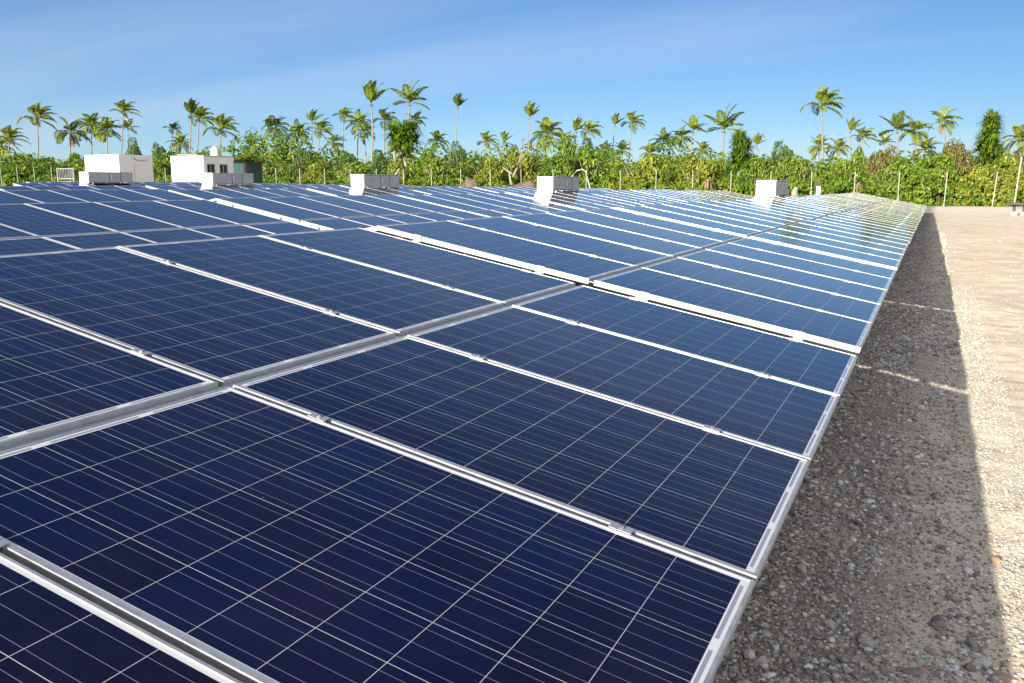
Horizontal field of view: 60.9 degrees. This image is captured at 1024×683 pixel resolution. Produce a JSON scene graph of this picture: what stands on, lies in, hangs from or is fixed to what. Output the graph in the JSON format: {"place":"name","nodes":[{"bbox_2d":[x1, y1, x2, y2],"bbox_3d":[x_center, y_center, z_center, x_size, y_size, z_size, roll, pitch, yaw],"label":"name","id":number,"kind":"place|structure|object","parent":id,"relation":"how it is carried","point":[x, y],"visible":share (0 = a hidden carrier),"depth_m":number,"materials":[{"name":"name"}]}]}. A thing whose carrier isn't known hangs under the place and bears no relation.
{"place":"outdoors","nodes":[
{"label":"outdoors","id":0,"kind":"place"},
{"bbox_2d":[0,0,1023,172],"label":"sky","id":1,"kind":"structure","parent":0,"point":[667,62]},
{"bbox_2d":[457,199,1023,682],"bbox_3d":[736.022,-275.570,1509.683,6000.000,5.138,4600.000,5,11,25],"label":"ground","id":2,"kind":"structure","parent":0,"point":[963,229],"depth_m":5.46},
{"bbox_2d":[0,125,31,155],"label":"palm tree","id":3,"kind":"object","parent":2,"relation":"on","point":[9,132],"visible":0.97,"depth_m":209.73,"materials":[{"name":"green plant"}]},
{"bbox_2d":[17,102,56,158],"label":"palm tree","id":4,"kind":"object","parent":2,"relation":"on","point":[37,111],"visible":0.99,"depth_m":179.76,"materials":[{"name":"green plant"}]},
{"bbox_2d":[33,163,78,181],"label":"shrub","id":5,"kind":"object","parent":2,"relation":"on","point":[52,169],"visible":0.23,"depth_m":91.62,"materials":[{"name":"green plant"}]},
{"bbox_2d":[53,117,92,154],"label":"palm tree","id":6,"kind":"object","parent":2,"relation":"on","point":[72,127],"visible":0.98,"depth_m":179.40,"materials":[{"name":"green plant"}]},
{"bbox_2d":[13,183,136,185],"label":"solar table","id":7,"kind":"object","parent":2,"relation":"on","point":[70,184],"visible":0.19,"depth_m":33.43,"materials":[{"name":"blue glass"}]},
{"bbox_2d":[79,172,132,183],"bbox_3d":[-16.346,-6.591,35.127,0.600,0.480,2.145,5,11,25],"label":"inverter cabinet","id":8,"kind":"object","parent":7,"relation":"on","point":[105,177],"visible":0.97,"depth_m":34.78,"materials":[{"name":"metal"}]},
{"bbox_2d":[0,186,150,189],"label":"solar table","id":9,"kind":"object","parent":2,"relation":"on","point":[63,187],"visible":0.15,"depth_m":25.84,"materials":[{"name":"blue glass"}]},
{"bbox_2d":[78,113,105,154],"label":"palm tree","id":10,"kind":"object","parent":2,"relation":"on","point":[89,119],"visible":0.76,"depth_m":228.44,"materials":[{"name":"green plant"}]},
{"bbox_2d":[0,189,198,203],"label":"solar table","id":11,"kind":"object","parent":2,"relation":"on","point":[38,196],"visible":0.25,"depth_m":18.46,"materials":[{"name":"blue glass"}]},
{"bbox_2d":[89,117,123,154],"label":"palm tree","id":12,"kind":"object","parent":2,"relation":"on","point":[107,123],"visible":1,"depth_m":228.29,"materials":[{"name":"green plant"}]},
{"bbox_2d":[84,154,153,181],"bbox_3d":[-28.290,-11.917,62.900,3.488,3.008,2.950,5,11,25],"label":"white hut","id":13,"kind":"object","parent":2,"relation":"on","point":[140,167],"visible":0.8,"depth_m":61.80,"materials":[{"name":"paint"}]},
{"bbox_2d":[108,99,141,153],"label":"palm tree","id":14,"kind":"object","parent":2,"relation":"on","point":[123,107],"visible":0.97,"depth_m":228.96,"materials":[{"name":"green plant"}]},
{"bbox_2d":[0,199,318,254],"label":"solar table","id":15,"kind":"object","parent":2,"relation":"on","point":[35,227],"visible":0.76,"depth_m":10.79,"materials":[{"name":"blue glass"}]},
{"bbox_2d":[149,141,170,164],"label":"broadleaf tree","id":16,"kind":"object","parent":2,"relation":"on","point":[157,153],"visible":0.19,"depth_m":109.74,"materials":[{"name":"green plant"}]},
{"bbox_2d":[153,160,171,181],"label":"shrub","id":17,"kind":"object","parent":2,"relation":"on","point":[159,167],"visible":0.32,"depth_m":85.80,"materials":[{"name":"green plant"}]},
{"bbox_2d":[165,130,193,152],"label":"palm tree","id":18,"kind":"object","parent":2,"relation":"on","point":[180,138],"visible":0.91,"depth_m":239.32,"materials":[{"name":"green plant"}]},
{"bbox_2d":[187,106,214,150],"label":"palm tree","id":19,"kind":"object","parent":2,"relation":"on","point":[200,112],"visible":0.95,"depth_m":209.47,"materials":[{"name":"green plant"}]},
{"bbox_2d":[170,155,233,182],"bbox_3d":[-20.558,-10.877,58.083,2.870,2.920,2.780,5,11,25],"label":"white hut","id":20,"kind":"object","parent":2,"relation":"on","point":[191,168],"visible":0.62,"depth_m":56.89,"materials":[{"name":"paint"}]},
{"bbox_2d":[145,185,265,190],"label":"solar table","id":21,"kind":"object","parent":2,"relation":"on","point":[172,187],"visible":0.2,"depth_m":30.49,"materials":[{"name":"blue glass"}]},
{"bbox_2d":[202,173,253,185],"bbox_3d":[-10.549,-6.019,32.403,0.600,0.480,2.145,5,11,25],"label":"inverter cabinet","id":22,"kind":"object","parent":21,"relation":"on","point":[217,179],"visible":0.95,"depth_m":32.00,"materials":[{"name":"metal"}]},
{"bbox_2d":[202,113,240,152],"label":"palm tree","id":23,"kind":"object","parent":2,"relation":"on","point":[222,123],"visible":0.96,"depth_m":179.42,"materials":[{"name":"green plant"}]},
{"bbox_2d":[233,161,262,182],"bbox_3d":[-19.419,-11.186,60.572,3.056,2.562,2.900,5,11,25],"label":"shipping container","id":24,"kind":"object","parent":2,"relation":"on","point":[247,167],"visible":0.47,"depth_m":60.07,"materials":[{"name":"green metal"}]},
{"bbox_2d":[168,188,330,199],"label":"solar table","id":25,"kind":"object","parent":2,"relation":"on","point":[207,194],"visible":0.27,"depth_m":22.81,"materials":[{"name":"blue glass"}]},
{"bbox_2d":[261,115,289,148],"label":"palm tree","id":26,"kind":"object","parent":2,"relation":"on","point":[275,122],"visible":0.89,"depth_m":238.84,"materials":[{"name":"green plant"}]},
{"bbox_2d":[262,159,293,182],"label":"shrub","id":27,"kind":"object","parent":2,"relation":"on","point":[268,168],"visible":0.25,"depth_m":79.99,"materials":[{"name":"green plant"}]},
{"bbox_2d":[282,119,312,147],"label":"palm tree","id":28,"kind":"object","parent":2,"relation":"on","point":[300,126],"visible":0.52,"depth_m":239.21,"materials":[{"name":"green plant"}]},
{"bbox_2d":[256,185,346,189],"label":"solar table","id":29,"kind":"object","parent":2,"relation":"on","point":[295,186],"visible":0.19,"depth_m":35.02,"materials":[{"name":"blue glass"}]},
{"bbox_2d":[286,148,323,180],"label":"shrub","id":30,"kind":"object","parent":2,"relation":"on","point":[301,163],"visible":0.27,"depth_m":102.32,"materials":[{"name":"green plant"}]},
{"bbox_2d":[293,163,337,183],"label":"shrub","id":31,"kind":"object","parent":2,"relation":"on","point":[313,173],"visible":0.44,"depth_m":77.23,"materials":[{"name":"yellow plant"}]},
{"bbox_2d":[306,118,335,152],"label":"palm tree","id":32,"kind":"object","parent":2,"relation":"on","point":[322,124],"visible":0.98,"depth_m":228.86,"materials":[{"name":"green plant"}]},
{"bbox_2d":[323,131,346,160],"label":"palm tree","id":33,"kind":"object","parent":2,"relation":"on","point":[335,145],"visible":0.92,"depth_m":239.71,"materials":[{"name":"green plant"}]},
{"bbox_2d":[328,150,356,172],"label":"shrub","id":34,"kind":"object","parent":2,"relation":"on","point":[349,157],"visible":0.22,"depth_m":97.47,"materials":[{"name":"green plant"}]},
{"bbox_2d":[209,194,486,229],"bbox_3d":[-3.586,-2.317,16.054,6.556,0.723,5.130,5,11,25],"label":"solar table","id":35,"kind":"object","parent":2,"relation":"on","point":[339,212],"visible":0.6,"depth_m":14.87,"materials":[{"name":"blue glass"}]},
{"bbox_2d":[329,160,370,184],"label":"shrub","id":36,"kind":"object","parent":2,"relation":"on","point":[356,167],"visible":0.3,"depth_m":75.74,"materials":[{"name":"green plant"}]},
{"bbox_2d":[344,109,371,161],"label":"palm tree","id":37,"kind":"object","parent":2,"relation":"on","point":[360,117],"visible":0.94,"depth_m":239.32,"materials":[{"name":"green plant"}]},
{"bbox_2d":[354,122,375,163],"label":"palm tree","id":38,"kind":"object","parent":2,"relation":"on","point":[363,136],"visible":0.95,"depth_m":239.51,"materials":[{"name":"green plant"}]},
{"bbox_2d":[307,187,425,195],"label":"solar table","id":39,"kind":"object","parent":2,"relation":"on","point":[367,191],"visible":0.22,"depth_m":27.64,"materials":[{"name":"blue glass"}]},
{"bbox_2d":[351,174,399,187],"bbox_3d":[-4.625,-5.437,29.620,0.600,0.480,2.145,5,11,25],"label":"inverter cabinet","id":40,"kind":"object","parent":39,"relation":"on","point":[367,180],"visible":0.98,"depth_m":29.04,"materials":[{"name":"metal"}]},
{"bbox_2d":[362,79,389,161],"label":"palm tree","id":41,"kind":"object","parent":2,"relation":"on","point":[370,93],"visible":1,"depth_m":167.09,"materials":[{"name":"green plant"}]},
{"bbox_2d":[368,149,394,173],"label":"shrub","id":42,"kind":"object","parent":2,"relation":"on","point":[380,162],"visible":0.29,"depth_m":95.11,"materials":[{"name":"green plant"}]},
{"bbox_2d":[371,108,396,154],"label":"palm tree","id":43,"kind":"object","parent":2,"relation":"on","point":[384,115],"visible":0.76,"depth_m":239.84,"materials":[{"name":"green plant"}]},
{"bbox_2d":[379,118,424,178],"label":"screw pine","id":44,"kind":"object","parent":2,"relation":"on","point":[404,136],"visible":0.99,"depth_m":74.03,"materials":[{"name":"green plant"}]},
{"bbox_2d":[386,159,421,184],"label":"shrub","id":45,"kind":"object","parent":2,"relation":"on","point":[393,168],"visible":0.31,"depth_m":71.57,"materials":[{"name":"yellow plant"}]},
{"bbox_2d":[391,79,428,162],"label":"palm tree","id":46,"kind":"object","parent":2,"relation":"on","point":[411,96],"visible":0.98,"depth_m":156.60,"materials":[{"name":"green plant"}]},
{"bbox_2d":[0,227,857,682],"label":"solar table","id":47,"kind":"object","parent":2,"relation":"on","point":[350,455],"visible":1,"depth_m":2.35,"materials":[{"name":"blue glass"}]},
{"bbox_2d":[424,130,449,157],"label":"palm tree","id":48,"kind":"object","parent":2,"relation":"on","point":[436,136],"visible":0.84,"depth_m":239.12,"materials":[{"name":"green plant"}]},
{"bbox_2d":[419,157,464,185],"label":"shrub","id":49,"kind":"object","parent":2,"relation":"on","point":[439,172],"visible":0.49,"depth_m":72.09,"materials":[{"name":"green plant"}]},
{"bbox_2d":[405,187,495,193],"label":"solar table","id":50,"kind":"object","parent":2,"relation":"on","point":[446,190],"visible":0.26,"depth_m":32.30,"materials":[{"name":"blue glass"}]},
{"bbox_2d":[442,140,469,183],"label":"shrub","id":51,"kind":"object","parent":2,"relation":"on","point":[459,154],"visible":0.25,"depth_m":89.50,"materials":[{"name":"green plant"}]},
{"bbox_2d":[397,193,579,216],"bbox_3d":[-1.304,-3.154,20.735,6.557,0.724,5.130,5,11,25],"label":"solar table","id":52,"kind":"object","parent":2,"relation":"on","point":[493,204],"visible":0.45,"depth_m":19.82,"materials":[{"name":"blue glass"}]},
{"bbox_2d":[473,157,516,186],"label":"shrub","id":53,"kind":"object","parent":2,"relation":"on","point":[483,174],"visible":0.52,"depth_m":71.78,"materials":[{"name":"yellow plant"}]},
{"bbox_2d":[474,187,536,192],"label":"solar table","id":54,"kind":"object","parent":2,"relation":"on","point":[508,189],"visible":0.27,"depth_m":36.84,"materials":[{"name":"blue glass"}]},
{"bbox_2d":[0,125,1021,185],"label":"woodland","id":55,"kind":"object","parent":2,"relation":"on","point":[9,171],"visible":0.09,"depth_m":108.79,"materials":[{"name":"green plant"}]},
{"bbox_2d":[0,150,1023,183],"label":"thicket","id":56,"kind":"object","parent":2,"relation":"on","point":[75,165],"visible":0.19,"depth_m":84.06,"materials":[{"name":"green plant"}]},
{"bbox_2d":[0,173,1023,205],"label":"undergrowth","id":57,"kind":"object","parent":2,"relation":"on","point":[838,188],"visible":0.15,"depth_m":60.94,"materials":[{"name":"green plant"}]},
{"bbox_2d":[499,146,539,184],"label":"broadleaf tree","id":58,"kind":"object","parent":2,"relation":"on","point":[528,162],"visible":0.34,"depth_m":74.67,"materials":[{"name":"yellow plant"}]},
{"bbox_2d":[529,117,565,152],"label":"palm tree","id":59,"kind":"object","parent":2,"relation":"on","point":[548,127],"visible":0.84,"depth_m":179.21,"materials":[{"name":"green plant"}]},
{"bbox_2d":[534,153,584,186],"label":"shrub","id":60,"kind":"object","parent":2,"relation":"on","point":[564,165],"visible":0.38,"depth_m":67.45,"materials":[{"name":"green plant"}]},
{"bbox_2d":[551,137,575,164],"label":"broadleaf tree","id":61,"kind":"object","parent":2,"relation":"on","point":[567,149],"visible":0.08,"depth_m":86.32,"materials":[{"name":"green plant"}]},
{"bbox_2d":[506,191,641,209],"bbox_3d":[0.978,-4.017,25.412,6.557,0.723,5.130,5,11,25],"label":"solar table","id":62,"kind":"object","parent":2,"relation":"on","point":[580,200],"visible":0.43,"depth_m":24.42,"materials":[{"name":"blue glass"}]},
{"bbox_2d":[537,176,579,191],"bbox_3d":[1.443,-4.824,26.772,0.600,0.480,2.145,5,11,25],"label":"inverter cabinet","id":63,"kind":"object","parent":62,"relation":"on","point":[551,183],"visible":0.93,"depth_m":25.99,"materials":[{"name":"metal"}]},
{"bbox_2d":[574,119,603,141],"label":"palm tree","id":64,"kind":"object","parent":2,"relation":"on","point":[588,126],"visible":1,"depth_m":229.01,"materials":[{"name":"green plant"}]},
{"bbox_2d":[571,147,619,187],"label":"shrub","id":65,"kind":"object","parent":2,"relation":"on","point":[585,163],"visible":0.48,"depth_m":68.27,"materials":[{"name":"green plant"}]},
{"bbox_2d":[364,208,896,354],"bbox_3d":[0.129,-0.495,8.626,6.556,1.520,5.130,5,11,25],"label":"solar table","id":66,"kind":"object","parent":2,"relation":"on","point":[825,300],"visible":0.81,"depth_m":6.72,"materials":[{"name":"blue glass"}]},
{"bbox_2d":[581,190,685,204],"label":"solar table","id":67,"kind":"object","parent":2,"relation":"on","point":[637,197],"visible":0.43,"depth_m":29.36,"materials":[{"name":"blue glass"}]},
{"bbox_2d":[620,111,646,168],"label":"palm tree","id":68,"kind":"object","parent":2,"relation":"on","point":[632,119],"visible":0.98,"depth_m":239.64,"materials":[{"name":"green plant"}]},
{"bbox_2d":[606,155,672,189],"bbox_3d":[9.337,-11.805,63.521,5.652,3.574,4.672,4,11,20],"label":"shrub","id":69,"kind":"object","parent":2,"relation":"on","point":[633,178],"visible":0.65,"depth_m":62.48,"materials":[{"name":"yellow plant"}]},
{"bbox_2d":[649,127,676,154],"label":"palm tree","id":70,"kind":"object","parent":2,"relation":"on","point":[665,135],"visible":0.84,"depth_m":239.09,"materials":[{"name":"green plant"}]},
{"bbox_2d":[632,189,723,201],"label":"solar table","id":71,"kind":"object","parent":2,"relation":"on","point":[677,195],"visible":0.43,"depth_m":34.10,"materials":[{"name":"blue glass"}]},
{"bbox_2d":[450,200,909,269],"bbox_3d":[2.411,-1.347,13.305,6.557,1.520,5.130,5,11,25],"label":"solar table","id":72,"kind":"object","parent":2,"relation":"on","point":[852,244],"visible":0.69,"depth_m":11.79,"materials":[{"name":"blue glass"}]},
{"bbox_2d":[680,115,707,152],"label":"palm tree","id":73,"kind":"object","parent":2,"relation":"on","point":[693,123],"visible":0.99,"depth_m":228.44,"materials":[{"name":"green plant"}]},
{"bbox_2d":[667,154,738,192],"bbox_3d":[13.137,-11.448,61.680,6.045,3.621,4.259,5,12,28],"label":"shrub","id":74,"kind":"object","parent":2,"relation":"on","point":[700,169],"visible":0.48,"depth_m":60.95,"materials":[{"name":"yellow plant"}]},
{"bbox_2d":[680,190,740,199],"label":"solar table","id":75,"kind":"object","parent":2,"relation":"on","point":[710,194],"visible":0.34,"depth_m":39.33,"materials":[{"name":"blue glass"}]},
{"bbox_2d":[704,102,743,155],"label":"palm tree","id":76,"kind":"object","parent":2,"relation":"on","point":[724,123],"visible":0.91,"depth_m":147.40,"materials":[{"name":"green plant"}]},
{"bbox_2d":[723,127,757,175],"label":"screw pine","id":77,"kind":"object","parent":2,"relation":"on","point":[741,146],"visible":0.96,"depth_m":69.43,"materials":[{"name":"green plant"}]},
{"bbox_2d":[726,156,771,197],"bbox_3d":[16.913,-11.210,60.898,4.129,3.496,3.355,7,13,36],"label":"shrub","id":78,"kind":"object","parent":2,"relation":"on","point":[746,178],"visible":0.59,"depth_m":60.33,"materials":[{"name":"green plant"}]},
{"bbox_2d":[761,139,795,176],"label":"broadleaf tree","id":79,"kind":"object","parent":2,"relation":"on","point":[784,155],"visible":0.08,"depth_m":79.24,"materials":[{"name":"green plant"}]},
{"bbox_2d":[763,154,814,197],"bbox_3d":[19.282,-10.818,58.752,4.617,3.588,3.279,1,10,9],"label":"shrub","id":80,"kind":"object","parent":2,"relation":"on","point":[789,171],"visible":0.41,"depth_m":58.36,"materials":[{"name":"green plant"}]},
{"bbox_2d":[716,197,915,247],"bbox_3d":[4.693,-2.203,17.983,6.557,1.458,5.130,5,11,25],"label":"solar table","id":81,"kind":"object","parent":2,"relation":"on","point":[878,227],"visible":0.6,"depth_m":16.93,"materials":[{"name":"blue glass"}]},
{"bbox_2d":[807,134,831,171],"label":"palm tree","id":82,"kind":"object","parent":2,"relation":"on","point":[817,142],"visible":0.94,"depth_m":239.20,"materials":[{"name":"green plant"}]},
{"bbox_2d":[800,86,845,165],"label":"palm tree","id":83,"kind":"object","parent":2,"relation":"on","point":[824,97],"visible":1,"depth_m":157.04,"materials":[{"name":"green plant"}]},
{"bbox_2d":[826,137,852,160],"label":"palm tree","id":84,"kind":"object","parent":2,"relation":"on","point":[838,143],"visible":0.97,"depth_m":239.23,"materials":[{"name":"green plant"}]},
{"bbox_2d":[812,159,869,193],"bbox_3d":[21.901,-10.445,57.617,4.450,3.298,3.268,2,11,14],"label":"shrub","id":85,"kind":"object","parent":2,"relation":"on","point":[843,173],"visible":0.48,"depth_m":57.13,"materials":[{"name":"green plant"}]},
{"bbox_2d":[768,196,919,228],"bbox_3d":[6.975,-3.063,22.661,6.557,1.388,5.130,5,11,25],"label":"solar table","id":86,"kind":"object","parent":2,"relation":"on","point":[866,213],"visible":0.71,"depth_m":21.78,"materials":[{"name":"blue glass"}]},
{"bbox_2d":[755,180,788,197],"bbox_3d":[7.205,-4.215,24.073,0.600,0.480,2.145,5,11,25],"label":"inverter cabinet","id":87,"kind":"object","parent":86,"relation":"on","point":[770,188],"visible":0.98,"depth_m":23.16,"materials":[{"name":"metal"}]},
{"bbox_2d":[848,146,867,182],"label":"shrub","id":88,"kind":"object","parent":2,"relation":"on","point":[860,159],"visible":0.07,"depth_m":71.53,"materials":[{"name":"green plant"}]},
{"bbox_2d":[800,194,922,220],"bbox_3d":[9.257,-3.923,27.338,6.557,1.318,5.130,5,11,25],"label":"solar table","id":89,"kind":"object","parent":2,"relation":"on","point":[869,207],"visible":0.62,"depth_m":26.56,"materials":[{"name":"blue glass"}]},
{"bbox_2d":[851,125,877,147],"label":"palm tree","id":90,"kind":"object","parent":2,"relation":"on","point":[863,133],"visible":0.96,"depth_m":239.48,"materials":[{"name":"green plant"}]},
{"bbox_2d":[823,194,924,213],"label":"solar table","id":91,"kind":"object","parent":2,"relation":"on","point":[891,206],"visible":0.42,"depth_m":31.40,"materials":[{"name":"blue glass"}]},
{"bbox_2d":[862,145,901,183],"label":"shrub","id":92,"kind":"object","parent":2,"relation":"on","point":[878,163],"visible":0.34,"depth_m":65.99,"materials":[{"name":"green plant"}]},
{"bbox_2d":[839,193,925,210],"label":"solar table","id":93,"kind":"object","parent":2,"relation":"on","point":[884,201],"visible":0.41,"depth_m":36.21,"materials":[{"name":"blue glass"}]},
{"bbox_2d":[862,157,917,201],"bbox_3d":[24.094,-10.105,55.659,4.199,3.417,3.362,8,13,40],"label":"shrub","id":94,"kind":"object","parent":2,"relation":"on","point":[884,182],"visible":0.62,"depth_m":54.90,"materials":[{"name":"green plant"}]},
{"bbox_2d":[879,110,921,149],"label":"palm tree","id":95,"kind":"object","parent":2,"relation":"on","point":[897,120],"visible":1,"depth_m":179.63,"materials":[{"name":"green plant"}]},
{"bbox_2d":[899,115,933,157],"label":"palm tree","id":96,"kind":"object","parent":2,"relation":"on","point":[916,138],"visible":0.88,"depth_m":209.31,"materials":[{"name":"green plant"}]},
{"bbox_2d":[909,137,943,161],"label":"palm tree","id":97,"kind":"object","parent":2,"relation":"on","point":[925,144],"visible":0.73,"depth_m":228.19,"materials":[{"name":"green plant"}]},
{"bbox_2d":[895,154,973,205],"bbox_3d":[26.102,-9.787,53.585,4.680,3.507,3.803,4,11,21],"label":"shrub","id":98,"kind":"object","parent":2,"relation":"on","point":[926,182],"visible":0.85,"depth_m":52.88,"materials":[{"name":"green plant"}]},
{"bbox_2d":[928,106,962,146],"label":"palm tree","id":99,"kind":"object","parent":2,"relation":"on","point":[942,121],"visible":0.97,"depth_m":210.03,"materials":[{"name":"green plant"}]},
{"bbox_2d":[937,138,975,198],"bbox_3d":[31.221,-12.099,62.827,4.384,5.105,3.955,1,10,6],"label":"shrub","id":100,"kind":"object","parent":2,"relation":"on","point":[959,157],"visible":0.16,"depth_m":62.07,"materials":[{"name":"green plant"}]},
{"bbox_2d":[947,155,1023,206],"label":"shrub","id":101,"kind":"object","parent":2,"relation":"on","point":[982,178],"visible":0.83,"depth_m":50.90,"materials":[{"name":"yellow plant"}]},
{"bbox_2d":[968,108,1011,165],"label":"screw pine","id":102,"kind":"object","parent":2,"relation":"on","point":[988,141],"visible":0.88,"depth_m":74.91,"materials":[{"name":"green plant"}]},
{"bbox_2d":[995,145,1023,193],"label":"shrub","id":103,"kind":"object","parent":2,"relation":"on","point":[1017,157],"visible":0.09,"depth_m":60.70,"materials":[{"name":"green plant"}]},
{"bbox_2d":[998,175,1023,206],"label":"shrub","id":104,"kind":"object","parent":2,"relation":"on","point":[1019,195],"visible":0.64,"depth_m":50.12,"materials":[{"name":"green plant"}]},
{"bbox_2d":[1002,124,1023,154],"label":"palm tree","id":105,"kind":"object","parent":2,"relation":"on","point":[1017,130],"visible":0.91,"depth_m":209.58,"materials":[{"name":"green plant"}]},
{"bbox_2d":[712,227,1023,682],"bbox_3d":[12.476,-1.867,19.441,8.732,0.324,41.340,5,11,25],"label":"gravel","id":106,"kind":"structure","parent":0,"point":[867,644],"depth_m":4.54,"materials":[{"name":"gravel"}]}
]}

